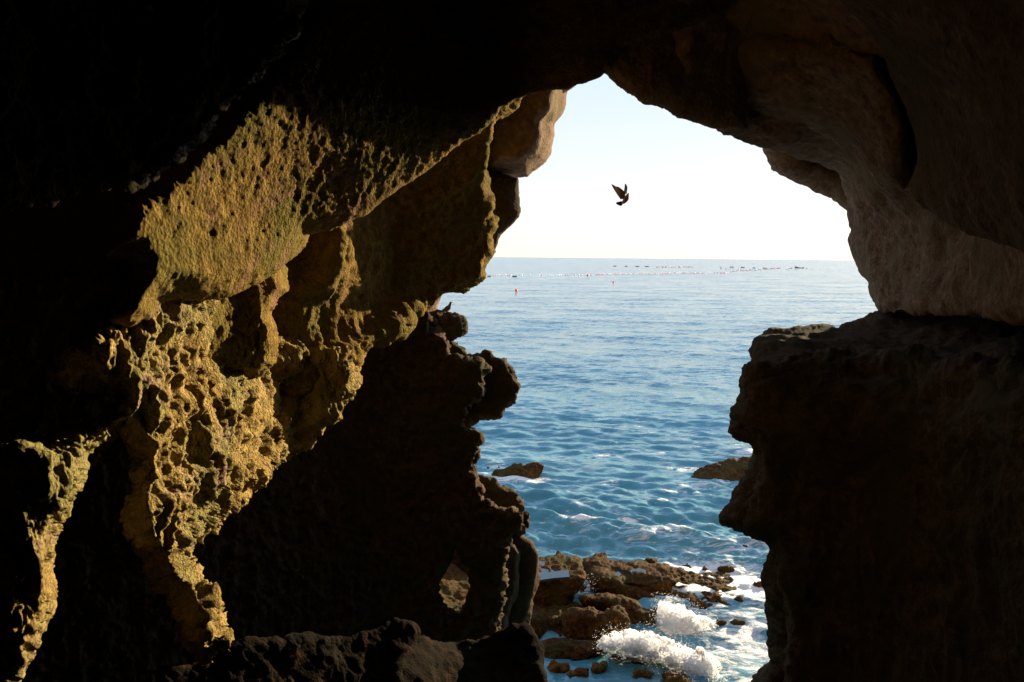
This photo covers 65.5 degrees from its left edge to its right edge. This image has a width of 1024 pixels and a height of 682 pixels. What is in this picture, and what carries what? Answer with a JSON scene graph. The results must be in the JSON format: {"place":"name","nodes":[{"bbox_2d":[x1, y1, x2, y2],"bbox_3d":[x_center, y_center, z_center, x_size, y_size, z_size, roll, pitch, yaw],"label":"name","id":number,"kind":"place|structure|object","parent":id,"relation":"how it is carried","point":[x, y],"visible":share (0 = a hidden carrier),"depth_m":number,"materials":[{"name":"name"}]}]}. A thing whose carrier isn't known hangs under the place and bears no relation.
{"place":"outdoors","nodes":[
{"label":"outdoors","id":0,"kind":"place"},
{"bbox_2d":[0,427,110,681],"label":"cave wall","id":1,"kind":"structure","parent":0,"point":[41,485],"depth_m":4.42,"materials":[{"name":"brown stone"}]},
{"bbox_2d":[0,0,306,212],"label":"cave wall","id":2,"kind":"structure","parent":0,"point":[102,95],"depth_m":3.84,"materials":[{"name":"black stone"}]},
{"bbox_2d":[133,10,302,185],"bbox_3d":[-1.645,-1.417,4.538,1.001,1.106,0.263,-5,8,-41],"label":"rock crust","id":3,"kind":"object","parent":2,"relation":"attached to","point":[288,29],"visible":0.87,"depth_m":4.52},
{"bbox_2d":[42,268,362,664],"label":"cave wall","id":4,"kind":"structure","parent":0,"point":[210,444],"depth_m":6.17,"materials":[{"name":"brown stone"}]},
{"bbox_2d":[207,235,309,378],"bbox_3d":[-2.609,-0.351,7.600,0.988,1.558,2.880,1,6,0],"label":"rock bulge","id":5,"kind":"object","parent":4,"relation":"attached to","point":[244,340],"visible":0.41,"depth_m":7.13,"materials":[{"name":"brown stone"}]},
{"bbox_2d":[0,268,529,681],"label":"cave wall","id":6,"kind":"structure","parent":0,"point":[370,509],"depth_m":11.87,"materials":[{"name":"brown stone"}]},
{"bbox_2d":[429,309,467,340],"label":"perch rock","id":7,"kind":"object","parent":6,"relation":"attached to","point":[454,325],"visible":0.59,"depth_m":13.16,"materials":[{"name":"brown stone"}]},
{"bbox_2d":[442,302,452,311],"bbox_3d":[-1.092,-0.562,13.215,0.224,0.190,0.089,1,6,0],"label":"bird","id":8,"kind":"object","parent":7,"relation":"on","point":[447,308],"visible":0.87,"depth_m":13.19},
{"bbox_2d":[449,340,520,426],"bbox_3d":[-0.565,0.873,13.960,1.434,1.840,0.931,1,6,0],"label":"rock outcrop","id":9,"kind":"object","parent":6,"relation":"attached to","point":[502,386],"visible":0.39,"depth_m":13.56,"materials":[{"name":"brown stone"}]},
{"bbox_2d":[156,616,420,681],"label":"rock ledge","id":10,"kind":"object","parent":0,"point":[371,654],"visible":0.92,"depth_m":9.36,"materials":[{"name":"brown stone"}]},
{"bbox_2d":[272,98,521,400],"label":"cave wall","id":11,"kind":"structure","parent":0,"point":[392,268],"depth_m":10.77,"materials":[{"name":"brown stone"}]},
{"bbox_2d":[103,0,738,328],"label":"cave ceiling","id":12,"kind":"structure","parent":0,"point":[343,112],"depth_m":6.96,"materials":[{"name":"brown stone"}]},
{"bbox_2d":[487,90,567,177],"bbox_3d":[0.163,-3.833,13.732,1.682,1.939,2.386,1,6,0],"label":"rock overhang","id":13,"kind":"object","parent":12,"relation":"attached to","point":[521,144],"visible":0.59,"depth_m":12.70,"materials":[{"name":"brown stone"}]},
{"bbox_2d":[390,622,547,681],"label":"rock ledge","id":14,"kind":"object","parent":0,"point":[513,652],"visible":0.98,"depth_m":10.77,"materials":[{"name":"brown stone"}]},
{"bbox_2d":[501,544,520,628],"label":"cave wall","id":15,"kind":"structure","parent":0,"point":[512,567],"depth_m":13.70,"materials":[{"name":"brown stone"}]},
{"bbox_2d":[0,0,1023,326],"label":"cliff","id":16,"kind":"structure","parent":0,"point":[64,236],"depth_m":13.34,"materials":[{"name":"brown stone"}]},
{"bbox_2d":[488,171,520,248],"bbox_3d":[-0.485,-2.011,13.544,1.225,1.799,1.014,-1,6,-17],"label":"rock flake","id":17,"kind":"object","parent":16,"relation":"attached to","point":[505,191],"visible":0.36,"depth_m":13.21,"materials":[{"name":"brown stone"}]},
{"bbox_2d":[611,184,628,205],"bbox_3d":[2.028,-2.720,14.769,0.439,0.430,0.183,-4,8,-38],"label":"bird","id":18,"kind":"object","parent":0,"point":[620,193],"visible":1,"depth_m":14.77},
{"bbox_2d":[437,257,877,681],"bbox_3d":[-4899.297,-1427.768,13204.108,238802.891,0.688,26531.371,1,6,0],"label":"sea","id":19,"kind":"structure","parent":0,"point":[615,420],"depth_m":45.29,"materials":[{"name":"liquid"}]},
{"bbox_2d":[491,462,543,478],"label":"rock","id":20,"kind":"object","parent":19,"relation":"in","point":[533,470],"visible":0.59,"depth_m":29.06,"materials":[{"name":"brown stone"}]},
{"bbox_2d":[439,557,739,637],"bbox_3d":[1.182,6.385,17.865,13.515,2.150,8.995,1,6,0],"label":"reef","id":21,"kind":"object","parent":19,"relation":"in","point":[454,585],"visible":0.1,"depth_m":18.70},
{"bbox_2d":[451,549,468,571],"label":"rock","id":22,"kind":"object","parent":21,"relation":"on","point":[456,559],"visible":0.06,"depth_m":19.62,"materials":[{"name":"brown stone"}]},
{"bbox_2d":[508,535,539,625],"bbox_3d":[-0.224,5.489,14.674,1.454,4.346,0.951,1,6,0],"label":"rock column","id":23,"kind":"object","parent":21,"relation":"on","point":[523,603],"visible":0.29,"depth_m":14.10,"materials":[{"name":"brown stone"}]},
{"bbox_2d":[478,474,525,535],"bbox_3d":[-0.395,2.816,14.257,1.311,1.535,0.907,1,6,0],"label":"rock outcrop","id":24,"kind":"object","parent":23,"relation":"on","point":[497,494],"visible":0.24,"depth_m":13.88,"materials":[{"name":"brown stone"}]},
{"bbox_2d":[530,611,544,638],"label":"rock","id":25,"kind":"object","parent":21,"relation":"on","point":[536,623],"visible":0.38,"depth_m":16.95,"materials":[{"name":"brown stone"}]},
{"bbox_2d":[545,612,561,628],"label":"rock","id":26,"kind":"object","parent":21,"relation":"on","point":[554,621],"visible":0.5,"depth_m":17.24,"materials":[{"name":"brown stone"}]},
{"bbox_2d":[547,659,569,672],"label":"rock","id":27,"kind":"object","parent":21,"relation":"on","point":[553,666],"visible":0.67,"depth_m":15.50,"materials":[{"name":"brown stone"}]},
{"bbox_2d":[533,551,586,606],"bbox_3d":[0.943,5.880,18.961,1.575,1.294,1.950,1,6,0],"label":"rock","id":28,"kind":"object","parent":21,"relation":"on","point":[557,592],"visible":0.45,"depth_m":18.08,"materials":[{"name":"brown stone"}]},
{"bbox_2d":[539,568,569,581],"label":"tide pool","id":29,"kind":"structure","parent":28,"relation":"on","point":[545,574],"depth_m":18.15,"materials":[{"name":"blue liquid"}]},
{"bbox_2d":[541,637,605,660],"bbox_3d":[1.208,6.465,16.363,1.476,0.707,0.911,1,6,0],"label":"rock","id":30,"kind":"object","parent":21,"relation":"on","point":[566,648],"visible":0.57,"depth_m":16.11,"materials":[{"name":"brown stone"}]},
{"bbox_2d":[566,667,588,677],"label":"rock","id":31,"kind":"object","parent":21,"relation":"on","point":[581,672],"visible":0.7,"depth_m":15.33,"materials":[{"name":"brown stone"}]},
{"bbox_2d":[562,605,630,640],"bbox_3d":[1.815,6.208,17.211,1.495,1.036,0.875,1,6,0],"label":"rock","id":32,"kind":"object","parent":21,"relation":"on","point":[578,623],"visible":0.69,"depth_m":16.85,"materials":[{"name":"brown stone"}]},
{"bbox_2d":[591,661,607,673],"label":"rock","id":33,"kind":"object","parent":21,"relation":"on","point":[599,668],"visible":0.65,"depth_m":15.51,"materials":[{"name":"brown stone"}]},
{"bbox_2d":[578,592,657,625],"bbox_3d":[2.431,6.162,18.026,1.848,0.954,0.878,2,6,12],"label":"rock","id":34,"kind":"object","parent":21,"relation":"on","point":[634,610],"visible":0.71,"depth_m":17.70,"materials":[{"name":"brown stone"}]},
{"bbox_2d":[610,654,627,659],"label":"rock","id":35,"kind":"object","parent":21,"relation":"on","point":[615,656],"visible":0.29,"depth_m":15.97,"materials":[{"name":"brown stone"}]},
{"bbox_2d":[589,567,658,599],"bbox_3d":[2.742,6.017,19.051,1.811,0.915,1.057,3,7,23],"label":"rock","id":36,"kind":"object","parent":21,"relation":"on","point":[606,581],"visible":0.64,"depth_m":18.79,"materials":[{"name":"brown stone"}]},
{"bbox_2d":[582,552,685,595],"bbox_3d":[3.031,5.940,19.889,2.531,0.864,2.268,1,6,0],"label":"rock","id":37,"kind":"object","parent":21,"relation":"on","point":[660,578],"visible":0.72,"depth_m":19.42,"materials":[{"name":"brown stone"}]},
{"bbox_2d":[629,568,645,573],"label":"tide pool","id":38,"kind":"structure","parent":37,"relation":"on","point":[640,570],"depth_m":19.48,"materials":[{"name":"blue liquid"}]},
{"bbox_2d":[643,557,657,563],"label":"rock","id":39,"kind":"object","parent":21,"relation":"on","point":[650,560],"visible":0.25,"depth_m":20.83,"materials":[{"name":"brown stone"}]},
{"bbox_2d":[661,670,691,681],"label":"rock","id":40,"kind":"object","parent":21,"relation":"on","point":[671,676],"visible":0.98,"depth_m":15.05,"materials":[{"name":"brown stone"}]},
{"bbox_2d":[706,594,721,601],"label":"rock","id":41,"kind":"object","parent":21,"relation":"on","point":[716,598],"visible":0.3,"depth_m":18.49,"materials":[{"name":"brown stone"}]},
{"bbox_2d":[716,620,726,625],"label":"rock","id":42,"kind":"object","parent":21,"relation":"on","point":[721,622],"visible":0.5,"depth_m":17.48,"materials":[{"name":"brown stone"}]},
{"bbox_2d":[717,565,734,572],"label":"rock","id":43,"kind":"object","parent":21,"relation":"on","point":[727,569],"visible":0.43,"depth_m":20.51,"materials":[{"name":"brown stone"}]},
{"bbox_2d":[730,618,744,625],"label":"rock","id":44,"kind":"object","parent":21,"relation":"on","point":[735,621],"visible":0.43,"depth_m":17.49,"materials":[{"name":"brown stone"}]},
{"bbox_2d":[734,595,743,601],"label":"rock","id":45,"kind":"object","parent":21,"relation":"on","point":[739,598],"visible":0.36,"depth_m":18.55,"materials":[{"name":"brown stone"}]},
{"bbox_2d":[753,581,761,587],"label":"rock","id":46,"kind":"object","parent":21,"relation":"on","point":[757,584],"visible":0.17,"depth_m":19.53,"materials":[{"name":"brown stone"}]},
{"bbox_2d":[631,668,654,678],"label":"rock","id":47,"kind":"object","parent":19,"relation":"in","point":[639,673],"visible":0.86,"depth_m":15.34,"materials":[{"name":"brown stone"}]},
{"bbox_2d":[599,628,719,676],"bbox_3d":[3.045,6.432,15.950,2.560,1.053,0.995,2,6,18],"label":"sea foam","id":48,"kind":"object","parent":19,"relation":"in","point":[662,664],"visible":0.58,"depth_m":15.82,"materials":[{"name":"white"}]},
{"bbox_2d":[592,626,734,681],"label":"sea spray","id":49,"kind":"object","parent":19,"relation":"on","point":[662,654],"visible":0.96,"depth_m":15.62,"materials":[{"name":"white liquid"}]},
{"bbox_2d":[650,593,719,637],"bbox_3d":[3.723,5.818,17.318,1.717,1.348,1.551,1,6,0],"label":"sea spray","id":50,"kind":"object","parent":19,"relation":"on","point":[695,621],"visible":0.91,"depth_m":17.27,"materials":[{"name":"white liquid"}]},
{"bbox_2d":[657,599,714,634],"bbox_3d":[3.843,6.310,17.595,1.347,0.853,1.280,1,6,0],"label":"sea foam","id":51,"kind":"object","parent":19,"relation":"in","point":[674,626],"visible":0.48,"depth_m":17.32,"materials":[{"name":"white"}]},
{"bbox_2d":[691,456,751,480],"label":"rock","id":52,"kind":"object","parent":19,"relation":"in","point":[731,469],"visible":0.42,"depth_m":29.33,"materials":[{"name":"brown stone"}]},
{"bbox_2d":[493,74,853,259],"label":"sky","id":53,"kind":"structure","parent":0,"point":[695,190],"materials":[{"name":"white"}]},
{"bbox_2d":[604,33,748,129],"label":"cave ceiling","id":54,"kind":"structure","parent":0,"point":[652,71],"depth_m":8.84,"materials":[{"name":"brown stone"}]},
{"bbox_2d":[737,32,909,188],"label":"cave ceiling","id":55,"kind":"structure","parent":0,"point":[828,86],"depth_m":8.58,"materials":[{"name":"brown stone"}]},
{"bbox_2d":[672,0,1023,325],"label":"cave ceiling","id":56,"kind":"structure","parent":0,"point":[911,256],"depth_m":9.13,"materials":[{"name":"brown stone"}]},
{"bbox_2d":[718,310,1023,681],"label":"rock ledge","id":57,"kind":"object","parent":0,"point":[835,427],"visible":0.4,"depth_m":9.26,"materials":[{"name":"brown stone"}]},
{"bbox_2d":[741,343,1023,681],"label":"cave wall","id":58,"kind":"structure","parent":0,"point":[891,567],"depth_m":8.65,"materials":[{"name":"brown stone"}]},
{"bbox_2d":[841,0,1023,253],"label":"cave wall","id":59,"kind":"structure","parent":0,"point":[956,70],"depth_m":6.30,"materials":[{"name":"brown stone"}]}
]}

